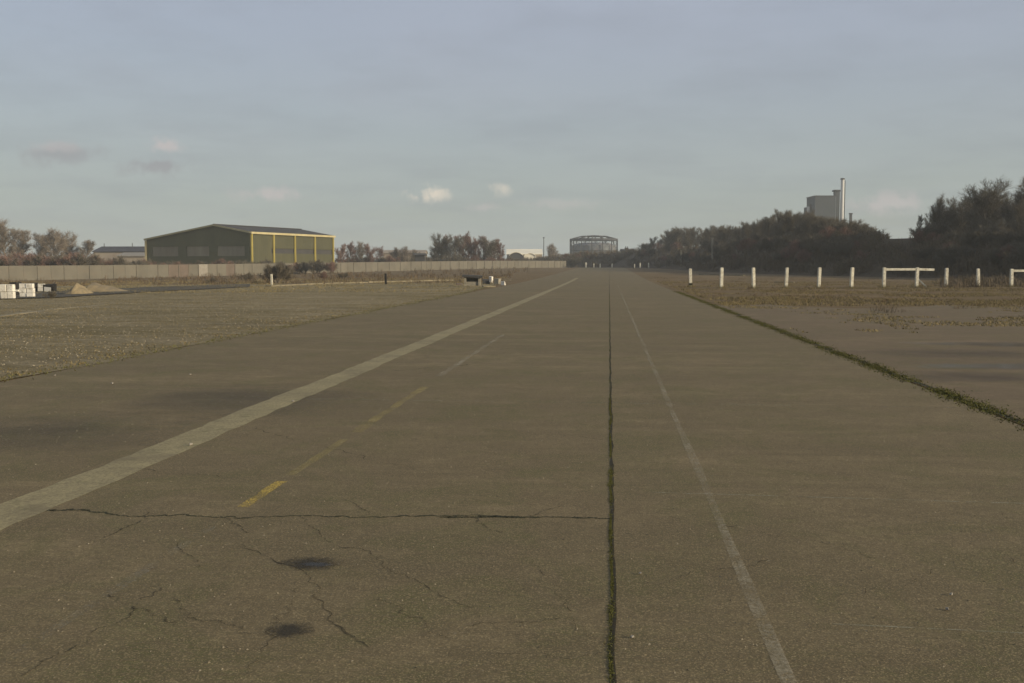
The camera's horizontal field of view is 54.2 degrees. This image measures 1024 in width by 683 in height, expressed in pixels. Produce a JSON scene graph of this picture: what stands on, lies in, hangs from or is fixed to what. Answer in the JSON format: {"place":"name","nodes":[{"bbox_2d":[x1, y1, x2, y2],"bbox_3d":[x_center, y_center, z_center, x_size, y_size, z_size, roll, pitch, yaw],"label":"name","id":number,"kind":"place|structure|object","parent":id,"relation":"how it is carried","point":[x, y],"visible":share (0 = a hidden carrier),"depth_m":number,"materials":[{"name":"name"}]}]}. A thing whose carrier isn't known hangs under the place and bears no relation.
{"place":"outdoors","nodes":[
{"label":"outdoors","id":0,"kind":"place"},
{"bbox_2d":[0,284,249,298],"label":"track","id":1,"kind":"structure","parent":0,"point":[60,293],"depth_m":69.05,"materials":[{"name":"grey asphalt"}]},
{"bbox_2d":[0,268,1023,425],"bbox_3d":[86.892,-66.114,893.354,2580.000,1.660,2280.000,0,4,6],"label":"ground","id":2,"kind":"structure","parent":0,"point":[648,274],"depth_m":99.61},
{"bbox_2d":[0,251,23,265],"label":"bare bush","id":3,"kind":"object","parent":2,"relation":"on","point":[15,254],"visible":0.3,"depth_m":175.46,"materials":[{"name":"brown plant"}]},
{"bbox_2d":[0,219,26,260],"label":"bare tree","id":4,"kind":"object","parent":2,"relation":"on","point":[4,232],"visible":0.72,"depth_m":208.58,"materials":[{"name":"brown plant"}]},
{"bbox_2d":[8,228,34,262],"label":"bare tree","id":5,"kind":"object","parent":2,"relation":"on","point":[23,241],"visible":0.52,"depth_m":225.00,"materials":[{"name":"brown plant"}]},
{"bbox_2d":[29,232,50,255],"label":"bare tree","id":6,"kind":"object","parent":2,"relation":"on","point":[38,246],"visible":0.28,"depth_m":219.96,"materials":[{"name":"brown plant"}]},
{"bbox_2d":[25,252,56,265],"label":"bare bush","id":7,"kind":"object","parent":2,"relation":"on","point":[39,258],"visible":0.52,"depth_m":165.17,"materials":[{"name":"brown plant"}]},
{"bbox_2d":[22,251,65,264],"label":"bare bush","id":8,"kind":"object","parent":2,"relation":"on","point":[58,256],"visible":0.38,"depth_m":165.76,"materials":[{"name":"brown plant"}]},
{"bbox_2d":[0,305,99,316],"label":"kerb","id":9,"kind":"structure","parent":2,"relation":"on","point":[40,311],"depth_m":34.95,"materials":[{"name":"concrete"}]},
{"bbox_2d":[43,282,56,291],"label":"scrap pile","id":10,"kind":"object","parent":2,"relation":"on","point":[49,287],"visible":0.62,"depth_m":66.62,"materials":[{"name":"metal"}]},
{"bbox_2d":[35,227,70,259],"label":"bare tree","id":11,"kind":"object","parent":2,"relation":"on","point":[52,244],"visible":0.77,"depth_m":212.58,"materials":[{"name":"brown plant"}]},
{"bbox_2d":[55,231,79,256],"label":"bare tree","id":12,"kind":"object","parent":2,"relation":"on","point":[69,247],"visible":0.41,"depth_m":218.99,"materials":[{"name":"brown plant"}]},
{"bbox_2d":[50,252,86,264],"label":"bare bush","id":13,"kind":"object","parent":2,"relation":"on","point":[67,259],"visible":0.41,"depth_m":164.12,"materials":[{"name":"brown plant"}]},
{"bbox_2d":[59,250,98,264],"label":"bare bush","id":14,"kind":"object","parent":2,"relation":"on","point":[80,259],"visible":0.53,"depth_m":164.18,"materials":[{"name":"brown plant"}]},
{"bbox_2d":[65,283,92,293],"bbox_3d":[-25.760,-3.100,59.428,1.225,0.782,2.200,0,4,0],"label":"sand heap","id":15,"kind":"object","parent":2,"relation":"on","point":[77,288],"visible":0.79,"depth_m":58.85,"materials":[{"name":"sand"}]},
{"bbox_2d":[76,239,94,261],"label":"bare tree","id":16,"kind":"object","parent":2,"relation":"on","point":[89,246],"visible":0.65,"depth_m":216.96,"materials":[{"name":"brown plant"}]},
{"bbox_2d":[82,254,104,264],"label":"bare bush","id":17,"kind":"object","parent":2,"relation":"on","point":[95,260],"visible":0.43,"depth_m":166.51,"materials":[{"name":"brown plant"}]},
{"bbox_2d":[92,246,144,260],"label":"long building","id":18,"kind":"structure","parent":2,"relation":"on","point":[107,252],"depth_m":299.48,"materials":[{"name":"grey metal"}]},
{"bbox_2d":[116,252,144,263],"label":"building","id":19,"kind":"structure","parent":2,"relation":"on","point":[131,256],"depth_m":254.15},
{"bbox_2d":[111,255,151,264],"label":"bare bush","id":20,"kind":"object","parent":2,"relation":"on","point":[121,260],"visible":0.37,"depth_m":169.65,"materials":[{"name":"brown plant"}]},
{"bbox_2d":[144,224,335,264],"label":"industrial shed","id":21,"kind":"structure","parent":2,"relation":"on","point":[208,244],"depth_m":205.86,"materials":[{"name":"green metal"}]},
{"bbox_2d":[153,247,177,255],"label":"window","id":22,"kind":"structure","parent":21,"relation":"in","point":[157,251],"depth_m":208.06,"materials":[{"name":"glass"}]},
{"bbox_2d":[187,246,208,255],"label":"window","id":23,"kind":"structure","parent":21,"relation":"in","point":[191,250],"depth_m":204.64,"materials":[{"name":"glass"}]},
{"bbox_2d":[218,246,244,255],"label":"window","id":24,"kind":"structure","parent":21,"relation":"in","point":[222,250],"depth_m":201.22,"materials":[{"name":"glass"}]},
{"bbox_2d":[271,248,332,253],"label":"strip window","id":25,"kind":"structure","parent":21,"relation":"in","point":[284,251],"depth_m":215.14,"materials":[{"name":"glass"}]},
{"bbox_2d":[0,283,495,380],"bbox_3d":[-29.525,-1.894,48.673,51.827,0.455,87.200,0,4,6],"label":"verge","id":26,"kind":"structure","parent":2,"relation":"on","point":[106,329],"depth_m":31.21,"materials":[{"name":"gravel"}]},
{"bbox_2d":[0,284,15,298],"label":"block stack","id":27,"kind":"object","parent":26,"relation":"on","point":[7,290],"visible":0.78,"depth_m":50.14,"materials":[{"name":"concrete"}]},
{"bbox_2d":[19,284,34,296],"bbox_3d":[-25.992,-2.732,53.596,0.770,0.745,0.307,0,4,0],"label":"block stack","id":28,"kind":"object","parent":26,"relation":"on","point":[26,290],"visible":0.88,"depth_m":53.48,"materials":[{"name":"concrete"}]},
{"bbox_2d":[86,282,127,291],"bbox_3d":[-26.379,-3.493,65.266,2.696,0.726,2.200,0,4,0],"label":"sand heap","id":29,"kind":"object","parent":26,"relation":"on","point":[94,287],"visible":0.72,"depth_m":64.56,"materials":[{"name":"sand"}]},
{"bbox_2d":[1,285,491,381],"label":"verge moss","id":30,"kind":"object","parent":26,"relation":"on","point":[217,338],"visible":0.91,"depth_m":20.91,"materials":[{"name":"plant"}]},
{"bbox_2d":[0,276,506,293],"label":"field grass","id":31,"kind":"structure","parent":2,"relation":"on","point":[238,280],"depth_m":86.91,"materials":[{"name":"brown plant"}]},
{"bbox_2d":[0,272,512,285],"bbox_3d":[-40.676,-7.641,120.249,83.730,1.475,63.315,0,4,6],"label":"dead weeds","id":32,"kind":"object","parent":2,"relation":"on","point":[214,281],"visible":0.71,"depth_m":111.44,"materials":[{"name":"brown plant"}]},
{"bbox_2d":[262,262,292,282],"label":"bare bush","id":33,"kind":"object","parent":2,"relation":"on","point":[280,270],"visible":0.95,"depth_m":96.62,"materials":[{"name":"brown plant"}]},
{"bbox_2d":[0,261,565,280],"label":"panel wall","id":34,"kind":"structure","parent":2,"relation":"on","point":[50,272],"depth_m":165.93,"materials":[{"name":"grey concrete"}]},
{"bbox_2d":[301,259,325,273],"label":"bare bush","id":35,"kind":"object","parent":2,"relation":"on","point":[310,265],"visible":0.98,"depth_m":183.25,"materials":[{"name":"brown plant"}]},
{"bbox_2d":[104,266,527,280],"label":"dead weeds","id":36,"kind":"object","parent":2,"relation":"on","point":[388,272],"visible":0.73,"depth_m":150.29,"materials":[{"name":"brown plant"}]},
{"bbox_2d":[334,244,347,262],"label":"bare tree","id":37,"kind":"object","parent":2,"relation":"on","point":[341,253],"visible":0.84,"depth_m":268.69,"materials":[{"name":"brown plant"}]},
{"bbox_2d":[343,241,356,258],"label":"bare tree","id":38,"kind":"object","parent":2,"relation":"on","point":[352,251],"visible":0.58,"depth_m":276.86,"materials":[{"name":"brown plant"}]},
{"bbox_2d":[350,241,365,259],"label":"bare tree","id":39,"kind":"object","parent":2,"relation":"on","point":[360,252],"visible":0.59,"depth_m":284.51,"materials":[{"name":"brown plant"}]},
{"bbox_2d":[265,279,452,286],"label":"kerb","id":40,"kind":"structure","parent":2,"relation":"on","point":[351,282],"depth_m":92.13,"materials":[{"name":"concrete"}]},
{"bbox_2d":[363,243,378,261],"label":"bare tree","id":41,"kind":"object","parent":2,"relation":"on","point":[369,253],"visible":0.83,"depth_m":268.52,"materials":[{"name":"brown plant"}]},
{"bbox_2d":[398,246,412,261],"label":"bare tree","id":42,"kind":"object","parent":2,"relation":"on","point":[405,252],"visible":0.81,"depth_m":268.60,"materials":[{"name":"brown plant"}]},
{"bbox_2d":[383,250,427,258],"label":"building","id":43,"kind":"structure","parent":2,"relation":"on","point":[385,252],"depth_m":338.88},
{"bbox_2d":[413,253,426,261],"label":"hut","id":44,"kind":"object","parent":2,"relation":"on","point":[420,256],"visible":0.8,"depth_m":249.15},
{"bbox_2d":[428,232,451,257],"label":"bare tree","id":45,"kind":"object","parent":2,"relation":"on","point":[439,248],"visible":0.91,"depth_m":278.01,"materials":[{"name":"brown plant"}]},
{"bbox_2d":[440,234,471,257],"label":"bare tree","id":46,"kind":"object","parent":2,"relation":"on","point":[454,245],"visible":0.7,"depth_m":277.29,"materials":[{"name":"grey plant"}]},
{"bbox_2d":[463,236,479,258],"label":"bare tree","id":47,"kind":"object","parent":2,"relation":"on","point":[469,245],"visible":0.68,"depth_m":282.25,"materials":[{"name":"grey plant"}]},
{"bbox_2d":[462,274,482,285],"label":"concrete chamber","id":48,"kind":"object","parent":2,"relation":"on","point":[472,280],"visible":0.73,"depth_m":77.51,"materials":[{"name":"concrete"}]},
{"bbox_2d":[476,236,490,260],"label":"bare tree","id":49,"kind":"object","parent":2,"relation":"on","point":[480,252],"visible":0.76,"depth_m":279.53,"materials":[{"name":"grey plant"}]},
{"bbox_2d":[478,237,500,260],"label":"bare tree","id":50,"kind":"object","parent":2,"relation":"on","point":[491,248],"visible":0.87,"depth_m":278.09,"materials":[{"name":"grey plant"}]},
{"bbox_2d":[0,268,1023,682],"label":"runway","id":51,"kind":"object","parent":2,"relation":"on","point":[492,578],"visible":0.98,"depth_m":6.51,"materials":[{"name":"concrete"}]},
{"bbox_2d":[46,508,235,517],"bbox_3d":[-2.411,1.107,6.412,1.323,0.001,0.137,1,4,10],"label":"crack","id":52,"kind":"object","parent":51,"relation":"on","point":[127,515],"visible":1,"depth_m":6.40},
{"bbox_2d":[239,481,284,506],"bbox_3d":[-1.743,1.062,7.000,0.094,0.001,0.800,0,4,6],"label":"painted line","id":53,"kind":"object","parent":51,"relation":"on","point":[264,490],"visible":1,"depth_m":7.09,"materials":[{"name":"yellow paint"}]},
{"bbox_2d":[0,278,577,529],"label":"concrete strip","id":54,"kind":"object","parent":51,"relation":"on","point":[24,507],"visible":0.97,"depth_m":8.91,"materials":[{"name":"grey concrete"}]},
{"bbox_2d":[272,625,305,636],"bbox_3d":[-0.971,1.260,4.371,0.351,0.001,0.324,0,4,6],"label":"stain","id":55,"kind":"object","parent":51,"relation":"on","point":[286,629],"visible":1,"depth_m":4.36,"materials":[{"name":"black"}]},
{"bbox_2d":[282,558,326,567],"bbox_3d":[-1.080,1.187,5.347,0.513,0.001,0.405,0,4,6],"label":"stain","id":56,"kind":"object","parent":51,"relation":"on","point":[310,563],"visible":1,"depth_m":5.34,"materials":[{"name":"black"}]},
{"bbox_2d":[234,514,479,518],"bbox_3d":[-0.982,1.111,6.358,1.559,0.001,0.082,0,4,-2],"label":"crack","id":57,"kind":"object","parent":51,"relation":"on","point":[356,517],"visible":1,"depth_m":6.38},
{"bbox_2d":[442,516,515,517],"bbox_3d":[-0.217,1.112,6.345,0.482,0.001,0.065,0,4,0],"label":"crack","id":58,"kind":"object","parent":51,"relation":"on","point":[480,516],"visible":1,"depth_m":6.35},
{"bbox_2d":[0,315,1023,682],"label":"grit","id":59,"kind":"object","parent":51,"relation":"on","point":[476,501],"visible":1,"depth_m":7.21,"materials":[{"name":"grey gravel"}]},
{"bbox_2d":[478,515,609,518],"bbox_3d":[0.204,1.113,6.331,0.858,0.001,0.071,0,4,4],"label":"crack","id":60,"kind":"object","parent":51,"relation":"on","point":[546,516],"visible":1,"depth_m":6.33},
{"bbox_2d":[603,293,616,682],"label":"moss","id":61,"kind":"object","parent":51,"relation":"on","point":[610,560],"visible":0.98,"depth_m":5.40,"materials":[{"name":"plant"}]},
{"bbox_2d":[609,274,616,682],"bbox_3d":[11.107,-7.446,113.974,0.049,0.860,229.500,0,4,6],"label":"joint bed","id":62,"kind":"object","parent":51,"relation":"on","point":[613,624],"visible":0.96,"depth_m":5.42,"materials":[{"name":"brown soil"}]},
{"bbox_2d":[619,288,792,678],"bbox_3d":[5.090,-1.837,45.210,0.082,0.028,89.000,0,4,6],"label":"painted line","id":63,"kind":"object","parent":51,"relation":"on","point":[740,567],"visible":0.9,"depth_m":4.73,"materials":[{"name":"white paint"}]},
{"bbox_2d":[506,249,542,257],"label":"warehouse","id":64,"kind":"structure","parent":2,"relation":"on","point":[536,252],"depth_m":413.03,"materials":[{"name":"metal"}]},
{"bbox_2d":[557,254,583,267],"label":"bare bush","id":65,"kind":"object","parent":2,"relation":"on","point":[577,260],"visible":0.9,"depth_m":314.95,"materials":[{"name":"brown plant"}]},
{"bbox_2d":[570,235,617,253],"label":"gas holder","id":66,"kind":"object","parent":2,"relation":"on","point":[578,247],"visible":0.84,"depth_m":587.19,"materials":[{"name":"metal"}]},
{"bbox_2d":[804,190,840,219],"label":"power plant","id":67,"kind":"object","parent":2,"relation":"on","point":[825,205],"visible":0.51,"depth_m":489.63,"materials":[{"name":"metal"}]},
{"bbox_2d":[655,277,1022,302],"bbox_3d":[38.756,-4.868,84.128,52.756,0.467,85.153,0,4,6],"label":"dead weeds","id":68,"kind":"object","parent":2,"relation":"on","point":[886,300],"visible":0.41,"depth_m":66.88,"materials":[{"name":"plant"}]},
{"bbox_2d":[657,281,1023,305],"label":"field grass","id":69,"kind":"structure","parent":2,"relation":"on","point":[740,300],"depth_m":53.30,"materials":[{"name":"brown plant"}]},
{"bbox_2d":[840,178,845,220],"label":"chimney","id":70,"kind":"object","parent":2,"relation":"on","point":[842,205],"visible":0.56,"depth_m":491.58,"materials":[{"name":"metal"}]},
{"bbox_2d":[673,291,1023,430],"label":"edge grass","id":71,"kind":"structure","parent":2,"relation":"on","point":[945,392],"depth_m":14.73,"materials":[{"name":"plant"}]},
{"bbox_2d":[690,292,1023,332],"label":"apron grass","id":72,"kind":"structure","parent":2,"relation":"on","point":[990,324],"depth_m":32.34,"materials":[{"name":"brown plant"}]},
{"bbox_2d":[716,304,1023,420],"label":"apron","id":73,"kind":"object","parent":2,"relation":"on","point":[985,363],"visible":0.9,"depth_m":20.87,"materials":[{"name":"concrete"}]},
{"bbox_2d":[882,267,933,287],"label":"barrier","id":74,"kind":"object","parent":2,"relation":"on","point":[916,269],"visible":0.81,"depth_m":73.25,"materials":[{"name":"white wood"}]},
{"bbox_2d":[934,273,1023,287],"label":"dead weeds","id":75,"kind":"object","parent":2,"relation":"on","point":[992,281],"visible":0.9,"depth_m":79.48,"materials":[{"name":"brown plant"}]},
{"bbox_2d":[0,0,1023,262],"label":"sky","id":76,"kind":"structure","parent":0,"point":[388,124],"materials":[{"name":"blue"}]},
{"bbox_2d":[559,237,1023,279],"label":"embankment","id":77,"kind":"structure","parent":0,"point":[876,270],"depth_m":152.90,"materials":[{"name":"plant"}]},
{"bbox_2d":[672,228,682,245],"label":"bare tree","id":78,"kind":"object","parent":77,"relation":"on","point":[677,239],"visible":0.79,"depth_m":303.28,"materials":[{"name":"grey plant"}]},
{"bbox_2d":[682,227,692,248],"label":"bare tree","id":79,"kind":"object","parent":77,"relation":"on","point":[687,235],"visible":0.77,"depth_m":290.52,"materials":[{"name":"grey plant"}]},
{"bbox_2d":[689,227,700,246],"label":"bare tree","id":80,"kind":"object","parent":77,"relation":"on","point":[692,234],"visible":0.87,"depth_m":283.73,"materials":[{"name":"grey plant"}]},
{"bbox_2d":[703,225,715,240],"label":"bare tree","id":81,"kind":"object","parent":77,"relation":"on","point":[709,236],"visible":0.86,"depth_m":257.77,"materials":[{"name":"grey plant"}]},
{"bbox_2d":[712,242,731,255],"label":"bare bush","id":82,"kind":"object","parent":77,"relation":"on","point":[719,250],"visible":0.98,"depth_m":196.97,"materials":[{"name":"brown plant"}]},
{"bbox_2d":[716,226,728,241],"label":"bare tree","id":83,"kind":"object","parent":77,"relation":"on","point":[724,236],"visible":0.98,"depth_m":242.95,"materials":[{"name":"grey plant"}]},
{"bbox_2d":[740,222,751,237],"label":"bare tree","id":84,"kind":"object","parent":77,"relation":"on","point":[745,229],"visible":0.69,"depth_m":221.02,"materials":[{"name":"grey plant"}]},
{"bbox_2d":[749,221,765,235],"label":"bare tree","id":85,"kind":"object","parent":77,"relation":"on","point":[756,229],"visible":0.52,"depth_m":213.11,"materials":[{"name":"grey plant"}]},
{"bbox_2d":[514,223,1023,277],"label":"bramble thicket","id":86,"kind":"object","parent":77,"relation":"on","point":[870,241],"visible":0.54,"depth_m":140.47,"materials":[{"name":"green plant"}]},
{"bbox_2d":[761,215,776,236],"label":"bare tree","id":87,"kind":"object","parent":77,"relation":"on","point":[767,223],"visible":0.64,"depth_m":197.47,"materials":[{"name":"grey plant"}]},
{"bbox_2d":[774,210,793,237],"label":"bare tree","id":88,"kind":"object","parent":77,"relation":"on","point":[782,224],"visible":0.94,"depth_m":185.56,"materials":[{"name":"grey plant"}]},
{"bbox_2d":[786,211,798,234],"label":"bare tree","id":89,"kind":"object","parent":77,"relation":"on","point":[790,223],"visible":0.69,"depth_m":185.03,"materials":[{"name":"grey plant"}]},
{"bbox_2d":[789,210,810,235],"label":"bare tree","id":90,"kind":"object","parent":77,"relation":"on","point":[802,216],"visible":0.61,"depth_m":178.65,"materials":[{"name":"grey plant"}]},
{"bbox_2d":[799,215,818,235],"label":"bare tree","id":91,"kind":"object","parent":77,"relation":"on","point":[807,225],"visible":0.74,"depth_m":173.98,"materials":[{"name":"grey plant"}]},
{"bbox_2d":[816,216,835,232],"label":"bare tree","id":92,"kind":"object","parent":77,"relation":"on","point":[824,222],"visible":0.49,"depth_m":166.45,"materials":[{"name":"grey plant"}]},
{"bbox_2d":[817,225,835,238],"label":"bare bush","id":93,"kind":"object","parent":77,"relation":"on","point":[830,231],"visible":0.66,"depth_m":158.34,"materials":[{"name":"brown plant"}]},
{"bbox_2d":[835,219,859,233],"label":"bare bush","id":94,"kind":"object","parent":77,"relation":"on","point":[850,225],"visible":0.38,"depth_m":159.51,"materials":[{"name":"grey plant"}]},
{"bbox_2d":[909,225,932,240],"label":"bare bush","id":95,"kind":"object","parent":77,"relation":"on","point":[923,229],"visible":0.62,"depth_m":134.69,"materials":[{"name":"grey plant"}]},
{"bbox_2d":[925,193,946,225],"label":"bare tree","id":96,"kind":"object","parent":77,"relation":"on","point":[933,217],"visible":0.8,"depth_m":142.86,"materials":[{"name":"grey plant"}]},
{"bbox_2d":[924,218,957,234],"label":"bare bush","id":97,"kind":"object","parent":77,"relation":"on","point":[943,226],"visible":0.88,"depth_m":133.20,"materials":[{"name":"grey plant"}]},
{"bbox_2d":[938,208,960,229],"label":"bare tree","id":98,"kind":"object","parent":77,"relation":"on","point":[948,217],"visible":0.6,"depth_m":137.13,"materials":[{"name":"grey plant"}]},
{"bbox_2d":[944,196,976,230],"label":"bare tree","id":99,"kind":"object","parent":77,"relation":"on","point":[958,209],"visible":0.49,"depth_m":138.74,"materials":[{"name":"grey plant"}]},
{"bbox_2d":[961,207,983,230],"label":"bare tree","id":100,"kind":"object","parent":77,"relation":"on","point":[971,218],"visible":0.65,"depth_m":131.81,"materials":[{"name":"grey plant"}]},
{"bbox_2d":[958,176,1016,225],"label":"bare tree","id":101,"kind":"object","parent":77,"relation":"on","point":[983,201],"visible":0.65,"depth_m":133.73,"materials":[{"name":"grey plant"}]},
{"bbox_2d":[965,185,1016,230],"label":"bare tree","id":102,"kind":"object","parent":77,"relation":"on","point":[997,204],"visible":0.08,"depth_m":140.61,"materials":[{"name":"grey plant"}]},
{"bbox_2d":[977,218,1013,229],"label":"bare bush","id":103,"kind":"object","parent":77,"relation":"on","point":[1002,224],"visible":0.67,"depth_m":125.81,"materials":[{"name":"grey plant"}]},
{"bbox_2d":[988,227,1023,247],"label":"bare bush","id":104,"kind":"object","parent":77,"relation":"on","point":[1009,236],"visible":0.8,"depth_m":115.50,"materials":[{"name":"grey plant"}]},
{"bbox_2d":[992,191,1023,222],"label":"bare tree","id":105,"kind":"object","parent":77,"relation":"on","point":[1005,207],"visible":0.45,"depth_m":129.57,"materials":[{"name":"grey plant"}]},
{"bbox_2d":[1002,197,1023,227],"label":"bare tree","id":106,"kind":"object","parent":77,"relation":"on","point":[1018,209],"visible":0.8,"depth_m":124.74,"materials":[{"name":"brown plant"}]},
{"bbox_2d":[1011,176,1023,222],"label":"bare tree","id":107,"kind":"object","parent":77,"relation":"on","point":[1016,192],"visible":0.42,"depth_m":129.65,"materials":[{"name":"grey plant"}]},
{"bbox_2d":[684,284,1018,288],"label":"grass tufts","id":108,"kind":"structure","parent":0,"point":[920,286],"depth_m":73.07,"materials":[{"name":"plant"}]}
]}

